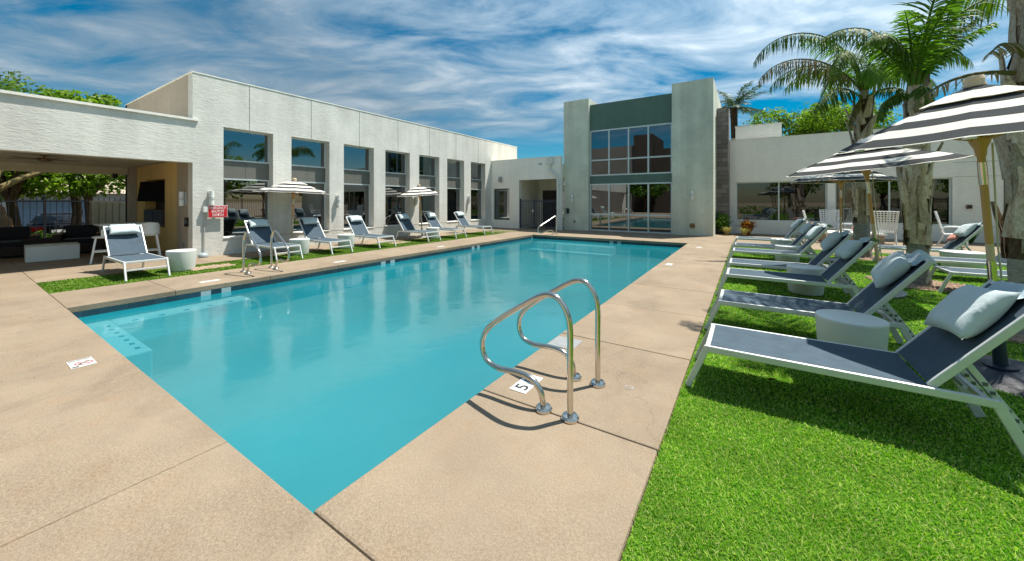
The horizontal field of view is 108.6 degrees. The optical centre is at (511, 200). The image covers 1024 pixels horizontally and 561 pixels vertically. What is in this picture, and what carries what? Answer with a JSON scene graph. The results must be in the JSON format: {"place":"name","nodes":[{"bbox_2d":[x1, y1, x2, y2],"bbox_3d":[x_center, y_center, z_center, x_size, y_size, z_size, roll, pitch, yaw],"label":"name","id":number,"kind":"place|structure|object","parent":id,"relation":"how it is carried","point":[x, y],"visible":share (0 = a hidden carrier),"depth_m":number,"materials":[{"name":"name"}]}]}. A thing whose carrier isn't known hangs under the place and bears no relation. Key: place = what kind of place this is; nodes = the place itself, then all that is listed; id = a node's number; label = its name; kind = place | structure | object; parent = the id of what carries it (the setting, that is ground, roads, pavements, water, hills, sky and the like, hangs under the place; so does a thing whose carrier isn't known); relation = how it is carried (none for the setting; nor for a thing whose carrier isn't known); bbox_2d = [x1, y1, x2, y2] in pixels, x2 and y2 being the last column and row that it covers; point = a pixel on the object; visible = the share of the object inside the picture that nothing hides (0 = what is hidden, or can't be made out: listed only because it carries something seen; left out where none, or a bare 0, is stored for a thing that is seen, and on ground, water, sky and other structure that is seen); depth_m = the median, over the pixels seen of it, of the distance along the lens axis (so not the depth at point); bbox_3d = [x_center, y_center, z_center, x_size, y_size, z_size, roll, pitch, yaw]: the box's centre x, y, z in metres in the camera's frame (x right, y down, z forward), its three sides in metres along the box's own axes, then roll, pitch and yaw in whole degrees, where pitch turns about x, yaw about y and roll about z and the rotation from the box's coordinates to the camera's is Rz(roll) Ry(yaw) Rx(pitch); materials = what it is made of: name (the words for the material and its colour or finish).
{"place":"outdoors","nodes":[
{"label":"outdoors","id":0,"kind":"place"},
{"bbox_2d":[26,213,84,237],"bbox_3d":[-22.065,1.325,17.841,4.600,1.449,1.860,0,0,37],"label":"parked car","id":1,"kind":"object","parent":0,"point":[50,223],"visible":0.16,"depth_m":16.66,"materials":[{"name":"paint"}]},
{"bbox_2d":[0,176,124,225],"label":"garage building","id":2,"kind":"structure","parent":0,"point":[27,211],"depth_m":23.78,"materials":[{"name":"paint"}]},
{"bbox_2d":[17,200,84,225],"bbox_3d":[-29.728,0.990,23.984,0.070,2.080,3.200,0,0,33],"label":"door","id":3,"kind":"structure","parent":2,"relation":"in","point":[27,210],"depth_m":23.38,"materials":[{"name":"blue glass"}]},
{"bbox_2d":[202,205,226,252],"bbox_3d":[-8.078,0.807,10.014,0.102,1.365,0.535,0,0,33],"label":"switch sign","id":4,"kind":"object","parent":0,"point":[214,211],"visible":0.99,"depth_m":9.96,"materials":[{"name":"red plastic"}]},
{"bbox_2d":[0,227,999,560],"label":"pool deck","id":5,"kind":"structure","parent":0,"point":[112,453],"depth_m":2.21,"materials":[{"name":"beige concrete"}]},
{"bbox_2d":[0,226,40,256],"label":"wicker sofa","id":6,"kind":"object","parent":5,"relation":"on","point":[11,243],"visible":0.63,"depth_m":9.79,"materials":[{"name":"black wicker"}]},
{"bbox_2d":[21,237,51,256],"bbox_3d":[-12.826,1.265,10.014,0.540,0.470,0.600,0,0,33],"label":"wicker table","id":7,"kind":"object","parent":5,"relation":"on","point":[38,241],"visible":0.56,"depth_m":9.82,"materials":[{"name":"black wicker"}]},
{"bbox_2d":[24,242,79,262],"bbox_3d":[-11.735,1.305,9.399,0.644,0.390,0.864,0,0,36],"label":"coffee table","id":8,"kind":"object","parent":5,"relation":"on","point":[49,252],"visible":1,"depth_m":9.20,"materials":[{"name":"white plastic"}]},
{"bbox_2d":[0,196,120,237],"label":"iron fence","id":9,"kind":"object","parent":5,"relation":"on","point":[44,201],"visible":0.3,"depth_m":12.54,"materials":[{"name":"black metal"}]},
{"bbox_2d":[52,224,105,252],"bbox_3d":[-12.449,1.100,10.631,0.950,0.800,0.850,0,0,-43],"label":"wicker sofa","id":10,"kind":"object","parent":5,"relation":"on","point":[82,235],"visible":0.62,"depth_m":10.57,"materials":[{"name":"black wicker"}]},
{"bbox_2d":[66,357,96,368],"bbox_3d":[-3.983,1.499,3.406,0.250,0.009,0.154,0,0,33],"label":"warning marker","id":11,"kind":"object","parent":5,"relation":"on","point":[82,362],"visible":1,"depth_m":3.40,"materials":[{"name":"white tile"}]},
{"bbox_2d":[90,201,124,230],"bbox_3d":[-14.537,0.750,13.297,0.080,1.500,0.950,0,0,33],"label":"fence","id":12,"kind":"object","parent":5,"relation":"on","point":[107,212],"visible":0.51,"depth_m":13.21,"materials":[{"name":"beige paint"}]},
{"bbox_2d":[139,222,160,255],"bbox_3d":[-9.465,1.032,9.610,0.453,0.943,0.439,0,0,43],"label":"chair","id":13,"kind":"object","parent":5,"relation":"on","point":[150,229],"visible":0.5,"depth_m":9.53,"materials":[{"name":"white plastic"}]},
{"bbox_2d":[240,232,261,273],"bbox_3d":[-5.329,1.074,7.524,0.839,0.856,0.124,0,0,33],"label":"pool rail","id":14,"kind":"object","parent":5,"relation":"on","point":[244,271],"visible":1,"depth_m":7.59,"materials":[{"name":"silver metal"}]},
{"bbox_2d":[38,235,470,293],"bbox_3d":[-4.204,1.547,12.410,1.440,0.075,14.415,0,0,33],"label":"turf strip","id":15,"kind":"object","parent":5,"relation":"on","point":[166,274],"visible":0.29,"depth_m":7.33,"materials":[{"name":"green plant"}]},
{"bbox_2d":[101,225,170,281],"bbox_3d":[-7.757,1.025,7.569,1.861,0.969,0.642,0,0,33],"label":"sun lounger","id":16,"kind":"object","parent":15,"relation":"on","point":[123,246],"visible":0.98,"depth_m":7.75,"materials":[{"name":"fabric"}]},
{"bbox_2d":[108,224,140,234],"bbox_3d":[-8.447,0.623,8.009,0.241,0.317,0.500,-43,-21,25],"label":"pillow","id":17,"kind":"object","parent":16,"relation":"on","point":[117,229],"visible":1,"depth_m":7.94,"materials":[{"name":"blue fabric"}]},
{"bbox_2d":[165,249,196,271],"bbox_3d":[-7.155,1.284,7.968,0.509,0.433,0.509,0,0,33],"label":"drum table","id":18,"kind":"object","parent":15,"relation":"on","point":[182,260],"visible":0.94,"depth_m":7.80,"materials":[{"name":"white plastic"}]},
{"bbox_2d":[244,220,302,260],"bbox_3d":[-6.357,1.025,9.759,1.861,0.969,0.642,0,0,33],"label":"sun lounger","id":19,"kind":"object","parent":15,"relation":"on","point":[261,236],"visible":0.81,"depth_m":9.95,"materials":[{"name":"metal"}]},
{"bbox_2d":[247,219,268,226],"bbox_3d":[-7.042,0.622,10.197,0.250,0.322,0.500,-43,-21,25],"label":"pillow","id":20,"kind":"object","parent":19,"relation":"on","point":[258,222],"visible":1,"depth_m":10.12,"materials":[{"name":"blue fabric"}]},
{"bbox_2d":[289,238,309,254],"bbox_3d":[-5.970,1.284,10.343,0.509,0.433,0.509,0,0,33],"label":"drum table","id":21,"kind":"object","parent":15,"relation":"on","point":[303,243],"visible":0.95,"depth_m":10.17,"materials":[{"name":"white plastic"}]},
{"bbox_2d":[298,218,352,254],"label":"sun lounger","id":22,"kind":"object","parent":15,"relation":"on","point":[315,232],"visible":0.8,"depth_m":11.16,"materials":[{"name":"fabric"}]},
{"bbox_2d":[337,234,354,248],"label":"drum table","id":23,"kind":"object","parent":15,"relation":"on","point":[350,237],"visible":0.85,"depth_m":11.51,"materials":[{"name":"white plastic"}]},
{"bbox_2d":[345,217,395,247],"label":"sun lounger","id":24,"kind":"object","parent":15,"relation":"on","point":[359,228],"visible":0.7,"depth_m":12.47,"materials":[{"name":"fabric"}]},
{"bbox_2d":[395,215,440,241],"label":"sun lounger","id":25,"kind":"object","parent":15,"relation":"on","point":[406,225],"visible":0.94,"depth_m":14.23,"materials":[{"name":"metal"}]},
{"bbox_2d":[397,184,440,236],"bbox_3d":[-3.840,0.419,15.285,1.666,2.206,1.671,0,0,-43],"label":"umbrella","id":26,"kind":"object","parent":15,"relation":"on","point":[419,191],"visible":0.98,"depth_m":14.97,"materials":[{"name":"white fabric"}]},
{"bbox_2d":[424,213,466,238],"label":"sun lounger","id":27,"kind":"object","parent":15,"relation":"on","point":[433,222],"visible":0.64,"depth_m":15.48,"materials":[{"name":"metal"}]},
{"bbox_2d":[454,212,493,234],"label":"sun lounger","id":28,"kind":"object","parent":15,"relation":"on","point":[463,221],"visible":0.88,"depth_m":17.08,"materials":[{"name":"metal"}]},
{"bbox_2d":[268,230,289,268],"bbox_3d":[-5.070,1.074,8.023,0.839,0.856,0.124,0,0,33],"label":"pool rail","id":29,"kind":"object","parent":5,"relation":"on","point":[271,250],"visible":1,"depth_m":8.09,"materials":[{"name":"silver metal"}]},
{"bbox_2d":[252,178,330,251],"bbox_3d":[-6.625,0.406,11.133,1.905,2.190,1.905,1,-1,33],"label":"umbrella","id":30,"kind":"object","parent":5,"relation":"on","point":[294,186],"visible":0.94,"depth_m":10.84,"materials":[{"name":"white fabric"}]},
{"bbox_2d":[124,71,516,257],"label":"white building","id":31,"kind":"structure","parent":5,"relation":"on","point":[367,167],"depth_m":12.19,"materials":[{"name":"paint"}]},
{"bbox_2d":[0,89,198,174],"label":"pavilion","id":32,"kind":"structure","parent":31,"relation":"attached to","point":[100,139],"depth_m":8.42,"materials":[{"name":"white paint"}]},
{"bbox_2d":[8,155,81,161],"bbox_3d":[-11.832,-1.075,9.349,1.219,0.170,1.172,0,0,33],"label":"ceiling fan","id":33,"kind":"object","parent":32,"relation":"hanging from","point":[43,159],"visible":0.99,"depth_m":9.26,"materials":[{"name":"brown metal"}]},
{"bbox_2d":[137,181,164,200],"bbox_3d":[-11.076,-0.268,11.555,1.240,0.620,0.350,0,-8,15],"label":"television","id":34,"kind":"object","parent":31,"relation":"attached to","point":[151,191],"visible":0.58,"depth_m":11.39,"materials":[{"name":"black metal"}]},
{"bbox_2d":[144,209,164,226],"bbox_3d":[-10.994,0.529,11.468,1.880,0.499,0.295,0,0,33],"label":"media cabinet","id":35,"kind":"object","parent":31,"relation":"attached to","point":[154,215],"visible":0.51,"depth_m":11.25,"materials":[{"name":"brown wood"}]},
{"bbox_2d":[223,128,268,237],"bbox_3d":[-7.780,-0.500,10.825,0.310,3.100,1.270,0,0,33],"label":"window","id":36,"kind":"structure","parent":31,"relation":"in","point":[241,147],"depth_m":10.86,"materials":[{"name":"glass"}]},
{"bbox_2d":[291,138,329,232],"bbox_3d":[-6.806,-0.500,12.348,0.310,3.100,1.270,0,0,33],"label":"window","id":37,"kind":"structure","parent":31,"relation":"in","point":[310,155],"depth_m":12.49,"materials":[{"name":"glass"}]},
{"bbox_2d":[344,145,373,229],"bbox_3d":[-5.833,-0.500,13.872,0.310,3.100,1.270,0,0,33],"label":"window","id":38,"kind":"structure","parent":31,"relation":"in","point":[357,159],"depth_m":14.00,"materials":[{"name":"glass"}]},
{"bbox_2d":[385,151,405,226],"bbox_3d":[-4.859,-0.500,15.395,0.310,3.100,1.270,0,0,33],"label":"window","id":39,"kind":"structure","parent":31,"relation":"in","point":[395,162],"depth_m":15.51,"materials":[{"name":"glass"}]},
{"bbox_2d":[419,155,439,223],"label":"window","id":40,"kind":"structure","parent":31,"relation":"in","point":[427,165],"depth_m":17.10,"materials":[{"name":"glass"}]},
{"bbox_2d":[447,159,460,221],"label":"window","id":41,"kind":"structure","parent":31,"relation":"in","point":[453,166],"depth_m":18.62,"materials":[{"name":"glass"}]},
{"bbox_2d":[471,163,485,220],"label":"window","id":42,"kind":"structure","parent":31,"relation":"in","point":[476,169],"depth_m":20.20,"materials":[{"name":"glass"}]},
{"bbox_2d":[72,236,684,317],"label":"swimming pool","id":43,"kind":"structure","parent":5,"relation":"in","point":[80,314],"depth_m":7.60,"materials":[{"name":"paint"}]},
{"bbox_2d":[78,238,679,513],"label":"water","id":44,"kind":"structure","parent":43,"relation":"in","point":[312,394],"depth_m":4.30,"materials":[{"name":"blue liquid"}]},
{"bbox_2d":[509,375,542,393],"bbox_3d":[0.121,1.499,3.021,0.150,0.008,0.300,0,0,33],"label":"depth marker","id":45,"kind":"object","parent":5,"relation":"on","point":[523,385],"visible":0.69,"depth_m":2.98,"materials":[{"name":"white tile"}]},
{"bbox_2d":[491,156,563,229],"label":"link building","id":46,"kind":"structure","parent":5,"relation":"on","point":[528,179],"depth_m":20.45,"materials":[{"name":"grey paint"}]},
{"bbox_2d":[494,188,508,219],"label":"window","id":47,"kind":"structure","parent":46,"relation":"in","point":[501,196],"depth_m":20.67,"materials":[{"name":"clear glass"}]},
{"bbox_2d":[520,199,556,228],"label":"metal gate","id":48,"kind":"structure","parent":46,"relation":"attached to","point":[533,211],"depth_m":19.46,"materials":[{"name":"black metal"}]},
{"bbox_2d":[543,190,556,226],"bbox_3d":[2.196,0.450,21.448,0.900,2.100,0.050,0,0,33],"label":"door","id":49,"kind":"structure","parent":46,"relation":"in","point":[547,194],"depth_m":21.43,"materials":[{"name":"brown paint"}]},
{"bbox_2d":[547,158,558,230],"bbox_3d":[2.071,-0.331,18.717,0.650,3.697,0.218,0,0,33],"label":"downspout","id":50,"kind":"object","parent":46,"relation":"attached to","point":[549,161],"visible":0.96,"depth_m":18.57,"materials":[{"name":"paint"}]},
{"bbox_2d":[480,292,578,423],"bbox_3d":[0.098,1.074,2.720,0.839,0.856,0.124,0,0,33],"label":"pool rail","id":51,"kind":"object","parent":5,"relation":"on","point":[568,416],"visible":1,"depth_m":2.62,"materials":[{"name":"silver metal"}]},
{"bbox_2d":[516,278,605,387],"bbox_3d":[0.398,1.074,3.193,0.839,0.856,0.124,0,0,33],"label":"pool rail","id":52,"kind":"object","parent":5,"relation":"on","point":[596,382],"visible":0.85,"depth_m":3.06,"materials":[{"name":"silver metal"}]},
{"bbox_2d":[548,336,582,348],"bbox_3d":[0.563,1.498,3.889,0.280,0.009,0.280,0,0,33],"label":"skimmer lid","id":53,"kind":"object","parent":5,"relation":"on","point":[560,341],"visible":0.73,"depth_m":3.88,"materials":[{"name":"white plastic"}]},
{"bbox_2d":[717,107,729,233],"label":"block pier","id":54,"kind":"structure","parent":5,"relation":"on","point":[723,159],"depth_m":16.86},
{"bbox_2d":[715,211,732,233],"bbox_3d":[9.440,0.980,16.577,0.803,1.085,0.727,0,0,-12],"label":"green shrub","id":55,"kind":"object","parent":5,"relation":"on","point":[723,221],"visible":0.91,"depth_m":16.46,"materials":[{"name":"green plant"}]},
{"bbox_2d":[734,218,758,235],"bbox_3d":[10.173,1.116,15.944,1.145,0.789,1.204,0,0,33],"label":"croton plant","id":56,"kind":"object","parent":5,"relation":"on","point":[748,224],"visible":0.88,"depth_m":15.80,"materials":[{"name":"orange plant"}]},
{"bbox_2d":[819,209,839,230],"bbox_3d":[12.670,0.931,14.698,0.668,1.150,0.710,0,0,43],"label":"lattice chair","id":57,"kind":"object","parent":5,"relation":"on","point":[830,217],"visible":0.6,"depth_m":14.86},
{"bbox_2d":[819,230,886,244],"bbox_3d":[12.294,1.320,13.386,1.700,0.360,1.100,0,0,33],"label":"fire pit","id":58,"kind":"object","parent":5,"relation":"on","point":[881,237],"visible":0.22,"depth_m":12.80,"materials":[{"name":"grey paint"}]},
{"bbox_2d":[730,128,1005,242],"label":"building","id":59,"kind":"structure","parent":5,"relation":"on","point":[768,195],"depth_m":15.64,"materials":[{"name":"grey paint"}]},
{"bbox_2d":[735,122,781,139],"bbox_3d":[11.986,-2.938,17.974,1.840,1.275,1.840,0,0,33],"label":"roof box","id":60,"kind":"object","parent":59,"relation":"on","point":[759,131],"visible":0.52,"depth_m":17.20,"materials":[{"name":"grey paint"}]},
{"bbox_2d":[736,181,826,222],"bbox_3d":[11.895,0.030,16.401,3.276,1.778,0.050,0,0,33],"label":"window","id":61,"kind":"structure","parent":59,"relation":"in","point":[784,201],"depth_m":16.37,"materials":[{"name":"glass"}]},
{"bbox_2d":[835,178,950,225],"bbox_3d":[14.861,0.030,14.505,3.276,1.778,0.050,0,0,33],"label":"window","id":62,"kind":"structure","parent":59,"relation":"in","point":[887,197],"depth_m":14.46,"materials":[{"name":"glass"}]},
{"bbox_2d":[873,211,899,244],"bbox_3d":[12.986,0.931,12.816,0.668,1.150,0.710,0,0,43],"label":"lattice chair","id":63,"kind":"object","parent":5,"relation":"on","point":[889,222],"visible":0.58,"depth_m":12.60,"materials":[{"name":"white plastic"}]},
{"bbox_2d":[934,211,967,245],"bbox_3d":[14.557,0.931,12.201,0.668,1.150,0.710,0,0,-37],"label":"lattice chair","id":64,"kind":"object","parent":5,"relation":"on","point":[940,225],"visible":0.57,"depth_m":12.25,"materials":[{"name":"white plastic"}]},
{"bbox_2d":[0,0,1010,175],"label":"sky","id":65,"kind":"structure","parent":0,"point":[500,71],"materials":[{"name":"blue"}]},
{"bbox_2d":[564,77,720,235],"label":"tower building","id":66,"kind":"structure","parent":0,"point":[644,165],"depth_m":17.20,"materials":[{"name":"grey paint"}]},
{"bbox_2d":[590,122,671,175],"bbox_3d":[5.587,-2.377,17.584,3.865,2.282,0.090,0,0,33],"label":"window","id":67,"kind":"structure","parent":66,"relation":"in","point":[644,149],"depth_m":17.52,"materials":[{"name":"glass"}]},
{"bbox_2d":[590,182,671,233],"bbox_3d":[5.587,0.329,17.584,3.865,2.343,0.090,0,0,33],"label":"window","id":68,"kind":"structure","parent":66,"relation":"in","point":[615,207],"depth_m":17.52,"materials":[{"name":"glass"}]},
{"bbox_2d":[621,246,1023,560],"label":"lawn","id":69,"kind":"structure","parent":0,"point":[877,551],"depth_m":2.09,"materials":[{"name":"green plant"}]},
{"bbox_2d":[731,220,806,248],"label":"sun lounger","id":70,"kind":"object","parent":69,"relation":"on","point":[790,234],"visible":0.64,"depth_m":11.09,"materials":[{"name":"fabric"}]},
{"bbox_2d":[728,222,818,259],"bbox_3d":[6.662,1.025,9.485,1.861,0.969,0.642,0,0,33],"label":"sun lounger","id":71,"kind":"object","parent":69,"relation":"on","point":[799,239],"visible":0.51,"depth_m":9.40,"materials":[{"name":"fabric"}]},
{"bbox_2d":[726,225,828,264],"bbox_3d":[5.940,1.025,8.356,1.861,0.969,0.642,0,0,33],"label":"sun lounger","id":72,"kind":"object","parent":69,"relation":"on","point":[802,249],"visible":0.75,"depth_m":8.18,"materials":[{"name":"metal"}]},
{"bbox_2d":[805,224,832,239],"bbox_3d":[6.594,0.685,7.947,0.238,0.472,0.460,43,13,25],"label":"pillow","id":73,"kind":"object","parent":72,"relation":"on","point":[814,232],"visible":0.98,"depth_m":7.82,"materials":[{"name":"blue fabric"}]},
{"bbox_2d":[720,232,852,293],"bbox_3d":[4.874,1.025,6.688,1.861,0.969,0.642,0,0,33],"label":"sun lounger","id":74,"kind":"object","parent":69,"relation":"on","point":[820,258],"visible":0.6,"depth_m":6.57,"materials":[{"name":"metal"}]},
{"bbox_2d":[820,230,853,251],"bbox_3d":[5.534,0.688,6.297,0.243,0.482,0.460,43,27,25],"label":"pillow","id":75,"kind":"object","parent":74,"relation":"on","point":[830,241],"visible":1,"depth_m":6.21,"materials":[{"name":"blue fabric"}]},
{"bbox_2d":[774,244,799,262],"bbox_3d":[6.555,1.284,8.770,0.509,0.433,0.509,0,0,33],"label":"drum table","id":76,"kind":"object","parent":69,"relation":"on","point":[787,248],"visible":0.53,"depth_m":8.60,"materials":[{"name":"white concrete"}]},
{"bbox_2d":[716,238,875,297],"bbox_3d":[4.195,1.025,5.626,1.861,0.969,0.642,0,0,33],"label":"sun lounger","id":77,"kind":"object","parent":69,"relation":"on","point":[835,270],"visible":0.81,"depth_m":5.42,"materials":[{"name":"metal"}]},
{"bbox_2d":[834,237,880,258],"bbox_3d":[4.851,0.675,5.214,0.246,0.452,0.440,43,16,25],"label":"pillow","id":78,"kind":"object","parent":77,"relation":"on","point":[848,249],"visible":0.97,"depth_m":5.11,"materials":[{"name":"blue fabric"}]},
{"bbox_2d":[786,264,825,295],"bbox_3d":[4.778,1.284,5.990,0.509,0.433,0.509,0,0,33],"label":"drum table","id":79,"kind":"object","parent":69,"relation":"on","point":[807,290],"visible":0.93,"depth_m":5.83,"materials":[{"name":"white concrete"}]},
{"bbox_2d":[704,253,934,343],"bbox_3d":[3.210,1.025,4.084,1.861,0.969,0.642,0,0,33],"label":"sun lounger","id":80,"kind":"object","parent":69,"relation":"on","point":[869,299],"visible":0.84,"depth_m":3.92,"materials":[{"name":"metal"}]},
{"bbox_2d":[871,250,938,289],"bbox_3d":[3.865,0.686,3.677,0.238,0.472,0.460,43,34,25],"label":"pillow","id":81,"kind":"object","parent":80,"relation":"on","point":[890,269],"visible":0.98,"depth_m":3.61,"materials":[{"name":"grey fabric"}]},
{"bbox_2d":[790,170,896,262],"bbox_3d":[8.132,0.240,9.103,2.004,2.520,2.004,0,0,33],"label":"umbrella","id":82,"kind":"object","parent":69,"relation":"on","point":[841,178],"visible":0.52,"depth_m":8.94,"materials":[{"name":"white fabric"}]},
{"bbox_2d":[815,309,889,350],"bbox_3d":[3.114,1.284,3.386,0.509,0.433,0.509,0,0,33],"label":"drum table","id":83,"kind":"object","parent":69,"relation":"on","point":[852,328],"visible":0.62,"depth_m":3.25,"materials":[{"name":"white plastic"}]},
{"bbox_2d":[685,280,1023,458],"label":"sun lounger","id":84,"kind":"object","parent":69,"relation":"on","point":[935,358],"visible":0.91,"depth_m":2.52,"materials":[{"name":"fabric"}]},
{"bbox_2d":[924,281,1023,339],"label":"pillow","id":85,"kind":"object","parent":84,"relation":"on","point":[966,311],"visible":1,"depth_m":2.28,"materials":[{"name":"grey fabric"}]},
{"bbox_2d":[786,139,973,297],"bbox_3d":[5.830,0.251,5.961,2.026,2.520,2.026,-7,0,32],"label":"umbrella","id":86,"kind":"object","parent":69,"relation":"on","point":[866,162],"visible":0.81,"depth_m":5.53,"materials":[{"name":"white fabric"}]},
{"bbox_2d":[819,0,1007,284],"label":"palm tree","id":87,"kind":"object","parent":69,"relation":"on","point":[916,182],"visible":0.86,"depth_m":6.54,"materials":[{"name":"green plant"}]},
{"bbox_2d":[869,225,982,260],"bbox_3d":[9.949,1.025,8.951,1.861,0.969,0.642,0,0,33],"label":"sun lounger","id":88,"kind":"object","parent":69,"relation":"on","point":[957,243],"visible":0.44,"depth_m":8.68,"materials":[{"name":"fabric"}]},
{"bbox_2d":[953,222,982,236],"bbox_3d":[10.597,0.687,8.546,0.248,0.482,0.460,43,10,25],"label":"pillow","id":89,"kind":"object","parent":88,"relation":"on","point":[964,230],"visible":0.94,"depth_m":8.45,"materials":[{"name":"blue fabric"}]},
{"bbox_2d":[838,74,1023,397],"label":"umbrella","id":90,"kind":"object","parent":69,"relation":"on","point":[978,113],"visible":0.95,"depth_m":3.00,"materials":[{"name":"white fabric"}]},
{"bbox_2d":[939,250,985,268],"bbox_3d":[9.449,1.284,7.728,0.636,0.433,0.636,0,0,33],"label":"drum table","id":91,"kind":"object","parent":69,"relation":"on","point":[962,254],"visible":0.51,"depth_m":7.57,"materials":[{"name":"white plastic"}]},
{"bbox_2d":[926,266,1007,292],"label":"sun lounger","id":92,"kind":"object","parent":69,"relation":"on","point":[952,271],"visible":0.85,"depth_m":6.00,"materials":[{"name":"metal"}]},
{"bbox_2d":[912,0,1023,333],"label":"palm tree","id":93,"kind":"object","parent":69,"relation":"on","point":[1010,149],"visible":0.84,"depth_m":4.19,"materials":[{"name":"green plant"}]},
{"bbox_2d":[931,253,1006,266],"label":"sun lounger","id":94,"kind":"object","parent":69,"relation":"on","point":[968,261],"visible":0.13,"depth_m":7.06,"materials":[{"name":"metal"}]},
{"bbox_2d":[833,254,885,260],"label":"gravel","id":95,"kind":"structure","parent":0,"point":[865,258],"depth_m":9.48,"materials":[{"name":"beige gravel"}]},
{"bbox_2d":[753,32,973,257],"bbox_3d":[9.149,-1.498,9.718,4.144,6.097,3.784,0,0,-38],"label":"palm tree","id":96,"kind":"object","parent":95,"relation":"on","point":[862,117],"visible":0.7,"depth_m":9.75,"materials":[{"name":"green plant"}]},
{"bbox_2d":[865,276,965,291],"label":"gravel","id":97,"kind":"structure","parent":0,"point":[949,287],"depth_m":6.40,"materials":[{"name":"stone"}]},
{"bbox_3d":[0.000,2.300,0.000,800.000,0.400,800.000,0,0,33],"label":"ground","id":98,"kind":"structure","parent":0,"visible":0},
{"bbox_2d":[0,204,13,226],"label":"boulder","id":99,"kind":"object","parent":98,"relation":"on","point":[4,219],"visible":0.3,"depth_m":13.15,"materials":[{"name":"brown stone"}]},
{"bbox_2d":[0,68,42,93],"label":"leafy tree","id":100,"kind":"object","parent":98,"relation":"on","point":[12,74],"visible":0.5,"depth_m":15.62,"materials":[{"name":"green plant"}]},
{"bbox_2d":[0,74,69,191],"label":"palo verde","id":101,"kind":"object","parent":98,"relation":"on","point":[10,183],"visible":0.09,"depth_m":12.17,"materials":[{"name":"green plant"}]},
{"bbox_2d":[0,170,77,226],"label":"leafy tree","id":102,"kind":"object","parent":98,"relation":"on","point":[17,191],"visible":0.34,"depth_m":13.98,"materials":[{"name":"green plant"}]},
{"bbox_2d":[30,85,122,224],"bbox_3d":[-19.116,-1.425,15.708,3.776,7.287,3.924,0,0,33],"label":"leafy tree","id":103,"kind":"object","parent":98,"relation":"on","point":[95,98],"visible":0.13,"depth_m":16.14,"materials":[{"name":"green plant"}]},
{"bbox_2d":[30,172,124,224],"bbox_3d":[-18.361,-0.506,16.041,4.829,5.467,4.042,0,0,-16],"label":"leafy tree","id":104,"kind":"object","parent":98,"relation":"on","point":[89,186],"visible":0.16,"depth_m":15.79,"materials":[{"name":"green plant"}]},
{"bbox_2d":[717,81,766,138],"bbox_3d":[16.527,-3.278,27.365,4.395,10.768,4.601,0,0,33],"label":"date palm","id":105,"kind":"object","parent":98,"relation":"on","point":[735,106],"visible":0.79,"depth_m":27.14,"materials":[{"name":"green plant"}]},
{"bbox_2d":[743,98,902,135],"bbox_3d":[18.795,-2.089,23.090,6.497,8.633,6.708,0,0,-16],"label":"leafy tree","id":106,"kind":"object","parent":98,"relation":"on","point":[805,122],"visible":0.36,"depth_m":22.09,"materials":[{"name":"green plant"}]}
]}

